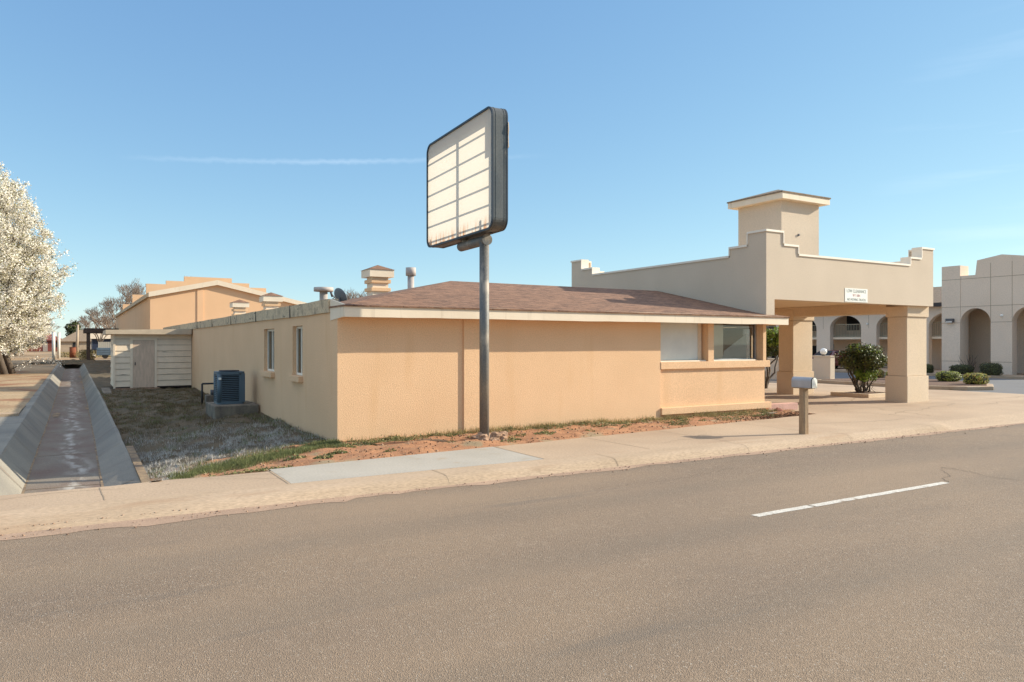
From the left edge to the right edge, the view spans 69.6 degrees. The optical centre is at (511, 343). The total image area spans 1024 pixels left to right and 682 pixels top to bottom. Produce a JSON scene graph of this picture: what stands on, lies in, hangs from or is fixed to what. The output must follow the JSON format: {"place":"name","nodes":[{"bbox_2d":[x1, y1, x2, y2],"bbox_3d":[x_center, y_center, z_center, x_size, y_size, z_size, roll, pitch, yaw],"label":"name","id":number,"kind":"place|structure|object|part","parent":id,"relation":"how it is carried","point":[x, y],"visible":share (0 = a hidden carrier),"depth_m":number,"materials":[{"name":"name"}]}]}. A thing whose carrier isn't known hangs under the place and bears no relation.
{"place":"outdoors","nodes":[
{"label":"outdoors","id":0,"kind":"place"},
{"bbox_2d":[0,416,20,445],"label":"concrete apron","id":1,"kind":"object","parent":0,"point":[7,424],"visible":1,"depth_m":17.07,"materials":[{"name":"grey concrete"}]},
{"bbox_2d":[0,370,51,412],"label":"verge","id":2,"kind":"structure","parent":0,"point":[18,391],"depth_m":31.47,"materials":[{"name":"beige concrete"}]},
{"bbox_2d":[0,161,77,374],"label":"blossom tree","id":3,"kind":"object","parent":2,"relation":"on","point":[19,290],"visible":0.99,"depth_m":43.73,"materials":[{"name":"bark"},{"name":"white blossom petals"}]},
{"bbox_2d":[84,362,345,479],"bbox_3d":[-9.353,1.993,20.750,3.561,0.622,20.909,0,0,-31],"label":"lawn grass","id":4,"kind":"structure","parent":0,"point":[262,455],"depth_m":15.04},
{"bbox_2d":[101,388,110,394],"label":"concrete block","id":5,"kind":"structure","parent":4,"relation":"on","point":[107,390],"depth_m":28.48,"materials":[{"name":"grey concrete"}]},
{"bbox_2d":[126,446,160,482],"bbox_3d":[-6.348,2.120,12.573,0.130,0.480,5.800,0,0,-31],"label":"retaining edge","id":6,"kind":"object","parent":4,"relation":"on","point":[138,467],"visible":0.58,"depth_m":12.91,"materials":[{"name":"concrete"}]},
{"bbox_2d":[103,329,191,389],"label":"shed","id":7,"kind":"structure","parent":4,"relation":"on","point":[149,358],"depth_m":30.53,"materials":[{"name":"white wood"}]},
{"bbox_2d":[133,340,153,387],"bbox_3d":[-15.198,0.847,30.377,0.790,1.945,0.050,0,0,-31],"label":"door","id":8,"kind":"structure","parent":7,"relation":"in","point":[143,350],"depth_m":30.37,"materials":[{"name":"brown wood"}]},
{"bbox_2d":[201,383,213,404],"bbox_3d":[-9.477,1.600,23.485,0.830,0.700,0.350,0,0,-31],"label":"gas pipe","id":9,"kind":"object","parent":4,"relation":"on","point":[209,398],"visible":0.42,"depth_m":23.25,"materials":[{"name":"black metal"}]},
{"bbox_2d":[206,401,258,418],"bbox_3d":[-7.673,1.920,20.165,1.130,0.560,1.500,0,0,-31],"label":"concrete pad","id":10,"kind":"object","parent":4,"relation":"on","point":[215,411],"visible":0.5,"depth_m":19.55,"materials":[{"name":"grey concrete"}]},
{"bbox_2d":[214,370,244,403],"bbox_3d":[-7.735,1.188,20.123,0.704,0.900,0.714,0,0,-31],"label":"air conditioner","id":11,"kind":"object","parent":10,"relation":"on","point":[229,386],"visible":1,"depth_m":19.87,"materials":[{"name":"paint"}]},
{"bbox_2d":[4,349,812,451],"bbox_3d":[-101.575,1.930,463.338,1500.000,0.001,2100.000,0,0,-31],"label":"ground","id":12,"kind":"structure","parent":0,"point":[27,355],"depth_m":87.43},
{"bbox_2d":[0,412,18,416],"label":"parking curb","id":13,"kind":"structure","parent":12,"relation":"on","point":[9,414],"depth_m":19.21,"materials":[{"name":"concrete"}]},
{"bbox_2d":[7,277,44,352],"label":"blossom tree","id":14,"kind":"object","parent":12,"relation":"on","point":[32,331],"visible":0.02,"depth_m":67.51,"materials":[{"name":"white plant"}]},
{"bbox_2d":[13,294,57,352],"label":"blossom tree","id":15,"kind":"object","parent":12,"relation":"on","point":[45,329],"visible":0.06,"depth_m":90.30,"materials":[{"name":"white plant"}]},
{"bbox_2d":[27,334,61,350],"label":"house","id":16,"kind":"structure","parent":12,"relation":"on","point":[47,346],"depth_m":173.52,"materials":[{"name":"red paint"}]},
{"bbox_2d":[43,342,47,350],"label":"door","id":17,"kind":"structure","parent":16,"relation":"in","point":[45,347],"depth_m":173.17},
{"bbox_2d":[52,332,54,359],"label":"white post","id":18,"kind":"object","parent":12,"relation":"on","point":[53,345],"visible":0.83,"depth_m":84.75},
{"bbox_2d":[57,332,60,358],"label":"white post","id":19,"kind":"object","parent":12,"relation":"on","point":[58,345],"visible":1,"depth_m":91.83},
{"bbox_2d":[30,359,107,364],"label":"earth bank","id":20,"kind":"structure","parent":12,"relation":"on","point":[74,361],"depth_m":69.98,"materials":[{"name":"brown soil"}]},
{"bbox_2d":[0,363,140,495],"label":"drainage channel","id":21,"kind":"object","parent":12,"relation":"in","point":[72,468],"visible":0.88,"depth_m":16.46,"materials":[{"name":"concrete"}]},
{"bbox_2d":[14,373,103,493],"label":"channel joints","id":22,"kind":"object","parent":21,"relation":"on","point":[30,470],"visible":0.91,"depth_m":15.49,"materials":[{"name":"concrete"}]},
{"bbox_2d":[52,376,87,417],"bbox_3d":[-22.529,2.360,38.509,1.002,0.001,34.335,0,0,-29],"label":"channel silt","id":23,"kind":"object","parent":21,"relation":"on","point":[58,414],"visible":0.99,"depth_m":24.73,"materials":[{"name":"soil"}]},
{"bbox_2d":[69,347,75,357],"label":"rusty barrel","id":24,"kind":"object","parent":12,"relation":"on","point":[72,351],"visible":1,"depth_m":95.90,"materials":[{"name":"metal"}]},
{"bbox_2d":[65,320,80,336],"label":"evergreen tree","id":25,"kind":"object","parent":12,"relation":"on","point":[69,329],"visible":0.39,"depth_m":183.87,"materials":[{"name":"green plant"}]},
{"bbox_2d":[60,330,90,351],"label":"house","id":26,"kind":"structure","parent":12,"relation":"on","point":[67,342],"depth_m":163.71,"materials":[{"name":"brown"}]},
{"bbox_2d":[71,325,83,351],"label":"utility pole","id":27,"kind":"object","parent":12,"relation":"on","point":[77,338],"visible":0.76,"depth_m":146.21,"materials":[{"name":"brown wood"}]},
{"bbox_2d":[63,319,94,328],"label":"bare tree","id":28,"kind":"object","parent":12,"relation":"on","point":[86,326],"visible":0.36,"depth_m":203.44,"materials":[{"name":"brown plant"}]},
{"bbox_2d":[60,349,109,359],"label":"dry brush","id":29,"kind":"object","parent":12,"relation":"on","point":[83,354],"visible":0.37,"depth_m":79.58,"materials":[{"name":"plant"}]},
{"bbox_2d":[76,306,114,341],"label":"bare tree","id":30,"kind":"object","parent":12,"relation":"on","point":[100,321],"visible":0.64,"depth_m":117.22,"materials":[{"name":"brown plant"}]},
{"bbox_2d":[90,333,110,350],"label":"house","id":31,"kind":"structure","parent":12,"relation":"on","point":[94,343],"depth_m":131.10,"materials":[{"name":"beige paint"}]},
{"bbox_2d":[83,328,118,359],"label":"carport","id":32,"kind":"object","parent":12,"relation":"on","point":[87,331],"visible":0.34,"depth_m":78.06,"materials":[{"name":"brown wood"}]},
{"bbox_2d":[96,348,110,358],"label":"parked truck","id":33,"kind":"object","parent":12,"relation":"on","point":[105,353],"visible":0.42,"depth_m":91.05,"materials":[{"name":"blue paint"}]},
{"bbox_2d":[98,342,110,355],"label":"corrugated fence","id":34,"kind":"object","parent":12,"relation":"on","point":[104,345],"visible":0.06,"depth_m":106.79,"materials":[{"name":"white metal"}]},
{"bbox_2d":[83,279,142,327],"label":"bare tree","id":35,"kind":"object","parent":12,"relation":"on","point":[128,300],"visible":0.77,"depth_m":104.57,"materials":[{"name":"brown plant"}]},
{"bbox_2d":[116,279,145,308],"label":"bare tree","id":36,"kind":"object","parent":12,"relation":"on","point":[141,289],"visible":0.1,"depth_m":111.66,"materials":[{"name":"brown plant"}]},
{"bbox_2d":[114,276,305,329],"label":"motel wing","id":37,"kind":"structure","parent":12,"relation":"on","point":[174,303],"depth_m":48.81,"materials":[{"name":"beige paint"}]},
{"bbox_2d":[344,287,366,299],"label":"bare tree","id":38,"kind":"object","parent":12,"relation":"on","point":[349,295],"visible":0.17,"depth_m":120.03,"materials":[{"name":"brown plant"}]},
{"bbox_2d":[149,409,798,480],"bbox_3d":[1.384,2.043,15.401,16.250,0.448,2.640,0,0,-31],"label":"dirt bed","id":39,"kind":"object","parent":12,"relation":"on","point":[410,447],"visible":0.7,"depth_m":13.75,"materials":[{"name":"brown soil"}]},
{"bbox_2d":[426,106,508,440],"bbox_3d":[-0.843,-1.189,15.120,0.840,6.434,3.321,0,0,-28],"label":"pole sign","id":40,"kind":"object","parent":39,"relation":"on","point":[467,184],"visible":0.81,"depth_m":14.26,"materials":[{"name":"paint"}]},
{"bbox_2d":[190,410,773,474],"bbox_3d":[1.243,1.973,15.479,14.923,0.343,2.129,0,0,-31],"label":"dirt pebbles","id":41,"kind":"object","parent":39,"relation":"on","point":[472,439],"visible":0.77,"depth_m":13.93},
{"bbox_2d":[209,407,784,476],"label":"weeds","id":42,"kind":"object","parent":39,"relation":"on","point":[396,438],"visible":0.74,"depth_m":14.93,"materials":[{"name":"green plant"}]},
{"bbox_2d":[181,410,814,475],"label":"leaf litter","id":43,"kind":"object","parent":39,"relation":"on","point":[780,415],"visible":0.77,"depth_m":16.55,"materials":[{"name":"brown plant"}]},
{"bbox_2d":[163,265,789,441],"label":"office building","id":44,"kind":"structure","parent":12,"relation":"on","point":[380,359],"depth_m":16.86,"materials":[{"name":"beige paint"}]},
{"bbox_2d":[267,329,273,370],"bbox_3d":[-6.154,0.180,19.063,0.100,1.100,1.150,0,0,-31],"label":"window frame","id":45,"kind":"structure","parent":44,"relation":"in","point":[270,332],"depth_m":19.50,"materials":[{"name":"white metal"}]},
{"bbox_2d":[296,326,301,374],"bbox_3d":[-4.720,0.170,16.657,0.100,1.120,0.850,0,0,-31],"label":"window frame","id":46,"kind":"structure","parent":44,"relation":"in","point":[298,327],"depth_m":16.97,"materials":[{"name":"white metal"}]},
{"bbox_2d":[330,288,346,301],"bbox_3d":[-4.506,-1.074,19.207,0.380,0.749,0.543,0,0,0],"label":"satellite dish","id":47,"kind":"object","parent":44,"relation":"on","point":[340,294],"visible":0.77,"depth_m":19.26,"materials":[{"name":"metal"}]},
{"bbox_2d":[661,322,697,359],"bbox_3d":[4.233,-0.085,18.834,1.400,1.030,0.030,0,0,-31],"label":"boarded window","id":48,"kind":"structure","parent":44,"relation":"in","point":[679,341],"depth_m":18.86,"materials":[{"name":"white wood"}]},
{"bbox_2d":[714,323,755,359],"bbox_3d":[5.946,-0.053,19.896,1.850,1.035,0.060,0,0,-31],"label":"window frame","id":49,"kind":"structure","parent":44,"relation":"in","point":[754,325],"depth_m":20.34,"materials":[{"name":"metal"}]},
{"bbox_2d":[723,327,752,357],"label":"interior wall","id":50,"kind":"structure","parent":44,"relation":"in","point":[730,335],"depth_m":20.97,"materials":[{"name":"paint"}]},
{"bbox_2d":[765,327,778,388],"bbox_3d":[11.040,0.631,31.189,1.395,2.711,1.820,0,0,28],"label":"tree","id":51,"kind":"object","parent":12,"relation":"on","point":[772,337],"visible":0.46,"depth_m":30.90,"materials":[{"name":"green plant"}]},
{"bbox_2d":[0,414,913,510],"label":"sidewalk","id":52,"kind":"structure","parent":0,"point":[753,429],"depth_m":13.41,"materials":[{"name":"concrete"}]},
{"bbox_2d":[269,447,540,482],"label":"new sidewalk panel","id":53,"kind":"structure","parent":52,"relation":"attached to","point":[415,462],"depth_m":11.53,"materials":[{"name":"grey concrete"}]},
{"bbox_2d":[99,382,1022,499],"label":"pavement joints","id":54,"kind":"object","parent":52,"relation":"on","point":[543,458],"visible":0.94,"depth_m":13.58,"materials":[{"name":"grey concrete"}]},
{"bbox_2d":[791,376,816,433],"bbox_3d":[6.125,1.326,15.407,0.200,1.248,0.525,0,0,-31],"label":"mailbox","id":55,"kind":"object","parent":52,"relation":"on","point":[803,384],"visible":0.99,"depth_m":15.36,"materials":[{"name":"metal"}]},
{"bbox_2d":[812,378,816,387],"bbox_3d":[6.253,0.819,15.192,0.166,0.218,0.025,0,0,-31],"label":"door","id":56,"kind":"structure","parent":55,"relation":"in","point":[814,381],"depth_m":15.18,"materials":[{"name":"white metal"}]},
{"bbox_2d":[0,424,1023,681],"bbox_3d":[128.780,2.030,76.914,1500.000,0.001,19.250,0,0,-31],"label":"road","id":57,"kind":"structure","parent":0,"point":[684,572],"depth_m":6.25,"materials":[{"name":"grey asphalt"}]},
{"bbox_2d":[0,425,1013,538],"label":"gutter grit","id":58,"kind":"object","parent":57,"relation":"on","point":[459,484],"visible":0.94,"depth_m":10.60,"materials":[{"name":"gravel"}]},
{"bbox_2d":[0,413,1023,534],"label":"curb","id":59,"kind":"structure","parent":57,"relation":"on","point":[24,520],"depth_m":10.38,"materials":[{"name":"concrete"}]},
{"bbox_2d":[434,424,935,481],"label":"curb joints","id":60,"kind":"object","parent":59,"relation":"on","point":[618,465],"visible":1,"depth_m":12.26,"materials":[{"name":"grey concrete"}]},
{"bbox_2d":[0,423,1023,540],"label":"gutter dust","id":61,"kind":"object","parent":57,"relation":"on","point":[153,521],"visible":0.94,"depth_m":9.37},
{"bbox_2d":[601,448,1016,487],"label":"road cracks","id":62,"kind":"object","parent":57,"relation":"on","point":[942,478],"visible":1,"depth_m":11.28,"materials":[{"name":"black asphalt"}]},
{"bbox_2d":[753,482,946,516],"bbox_3d":[4.585,2.026,9.680,4.050,0.001,0.126,0,0,-31],"label":"lane marking","id":63,"kind":"object","parent":57,"relation":"on","point":[840,500],"visible":1,"depth_m":9.54,"materials":[{"name":"paint"}]},
{"bbox_2d":[749,254,1023,374],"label":"arched motel building","id":64,"kind":"structure","parent":0,"point":[983,298],"depth_m":44.75,"materials":[{"name":"paint"}]},
{"bbox_2d":[812,346,816,355],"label":"window","id":65,"kind":"structure","parent":64,"relation":"in","point":[814,348],"depth_m":60.74,"materials":[{"name":"black glass"}]},
{"bbox_2d":[847,316,859,329],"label":"window","id":66,"kind":"structure","parent":64,"relation":"in","point":[850,320],"depth_m":57.78,"materials":[{"name":"black glass"}]},
{"bbox_2d":[945,319,953,322],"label":"wall light","id":67,"kind":"object","parent":64,"relation":"attached to","point":[949,320],"visible":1,"depth_m":44.73,"materials":[{"name":"plastic"}]},
{"bbox_2d":[765,381,1023,422],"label":"driveway","id":68,"kind":"structure","parent":0,"point":[824,401],"depth_m":22.83,"materials":[{"name":"concrete"}]},
{"bbox_2d":[2,393,1023,499],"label":"pavement cracks","id":69,"kind":"object","parent":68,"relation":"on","point":[663,442],"visible":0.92,"depth_m":17.72,"materials":[{"name":"grey concrete"}]},
{"bbox_2d":[571,190,934,402],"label":"portico","id":70,"kind":"structure","parent":68,"relation":"on","point":[773,262],"depth_m":22.97,"materials":[{"name":"beige paint"}]},
{"bbox_2d":[845,288,867,302],"bbox_3d":[10.240,-1.425,21.882,1.080,0.400,0.011,0,0,-31],"label":"clearance sign","id":71,"kind":"object","parent":70,"relation":"attached to","point":[855,295],"visible":1,"depth_m":21.88,"materials":[{"name":"white metal"}]},
{"bbox_2d":[765,402,797,409],"bbox_3d":[7.657,1.815,20.991,1.150,0.210,0.220,0,0,-27],"label":"concrete step","id":72,"kind":"object","parent":68,"relation":"on","point":[791,405],"visible":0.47,"depth_m":20.93,"materials":[{"name":"pink paint"}]},
{"bbox_2d":[830,391,884,397],"bbox_3d":[12.716,1.817,26.615,1.700,0.206,1.500,0,0,-31],"label":"planter","id":73,"kind":"object","parent":68,"relation":"on","point":[871,394],"visible":0.67,"depth_m":26.16,"materials":[{"name":"paint"}]},
{"bbox_2d":[834,342,887,392],"bbox_3d":[12.696,0.915,26.577,1.839,1.916,1.781,0,0,-31],"label":"shrub","id":74,"kind":"object","parent":73,"relation":"in","point":[862,363],"visible":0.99,"depth_m":26.25,"materials":[{"name":"green plant"}]},
{"bbox_2d":[770,372,1023,393],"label":"parking lot","id":75,"kind":"structure","parent":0,"point":[1014,386],"depth_m":34.12,"materials":[{"name":"concrete"}]},
{"bbox_2d":[765,355,834,379],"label":"wall","id":76,"kind":"structure","parent":75,"relation":"on","point":[823,367],"depth_m":36.23,"materials":[{"name":"beige paint"}]},
{"bbox_2d":[820,348,826,355],"bbox_3d":[15.359,0.427,36.281,0.330,0.365,0.330,0,0,-31],"label":"globe lamp","id":77,"kind":"object","parent":76,"relation":"on","point":[823,351],"visible":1,"depth_m":36.18,"materials":[{"name":"white glass"}]},
{"bbox_2d":[812,350,845,367],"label":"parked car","id":78,"kind":"object","parent":75,"relation":"on","point":[831,352],"visible":0.11,"depth_m":51.36,"materials":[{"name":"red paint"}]},
{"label":"windows","id":79,"kind":"part","parent":78,"relation":"part of","materials":[{"name":"black glass"}]},
{"bbox_2d":[817,378,993,390],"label":"kerbed island","id":80,"kind":"structure","parent":75,"relation":"on","point":[973,388],"depth_m":30.18,"materials":[{"name":"concrete"}]},
{"bbox_2d":[821,377,986,385],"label":"island mulch","id":81,"kind":"object","parent":80,"relation":"on","point":[935,382],"visible":0.42,"depth_m":32.54,"materials":[{"name":"brown soil"}]},
{"bbox_2d":[871,369,884,377],"bbox_3d":[18.408,1.548,37.284,0.719,0.516,0.879,0,0,-31],"label":"clipped bush","id":82,"kind":"object","parent":81,"relation":"on","point":[881,374],"visible":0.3,"depth_m":36.99,"materials":[{"name":"green plant"}]},
{"bbox_2d":[935,371,962,381],"bbox_3d":[19.975,1.515,33.675,1.000,0.541,1.038,0,0,-31],"label":"clipped bush","id":83,"kind":"object","parent":81,"relation":"on","point":[951,376],"visible":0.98,"depth_m":33.37,"materials":[{"name":"green plant"}]},
{"bbox_2d":[962,372,990,384],"bbox_3d":[19.685,1.505,31.235,0.944,0.546,0.958,0,0,-31],"label":"clipped bush","id":84,"kind":"object","parent":81,"relation":"on","point":[976,378],"visible":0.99,"depth_m":30.97,"materials":[{"name":"green plant"}]},
{"bbox_2d":[835,366,1023,378],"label":"building walk","id":85,"kind":"structure","parent":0,"point":[934,373],"depth_m":43.07,"materials":[{"name":"concrete"}]},
{"bbox_2d":[926,364,934,372],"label":"clipped bush","id":86,"kind":"object","parent":85,"relation":"on","point":[929,368],"visible":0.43,"depth_m":44.48,"materials":[{"name":"green plant"}]},
{"bbox_2d":[948,364,973,374],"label":"clipped bush","id":87,"kind":"object","parent":85,"relation":"on","point":[963,369],"visible":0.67,"depth_m":42.27,"materials":[{"name":"green plant"}]},
{"bbox_2d":[958,355,977,368],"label":"leafless shrub","id":88,"kind":"object","parent":85,"relation":"on","point":[969,361],"visible":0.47,"depth_m":42.96,"materials":[{"name":"brown plant"}]},
{"bbox_2d":[979,362,1003,375],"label":"clipped bush","id":89,"kind":"object","parent":85,"relation":"on","point":[992,369],"visible":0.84,"depth_m":40.76,"materials":[{"name":"green plant"}]}
]}

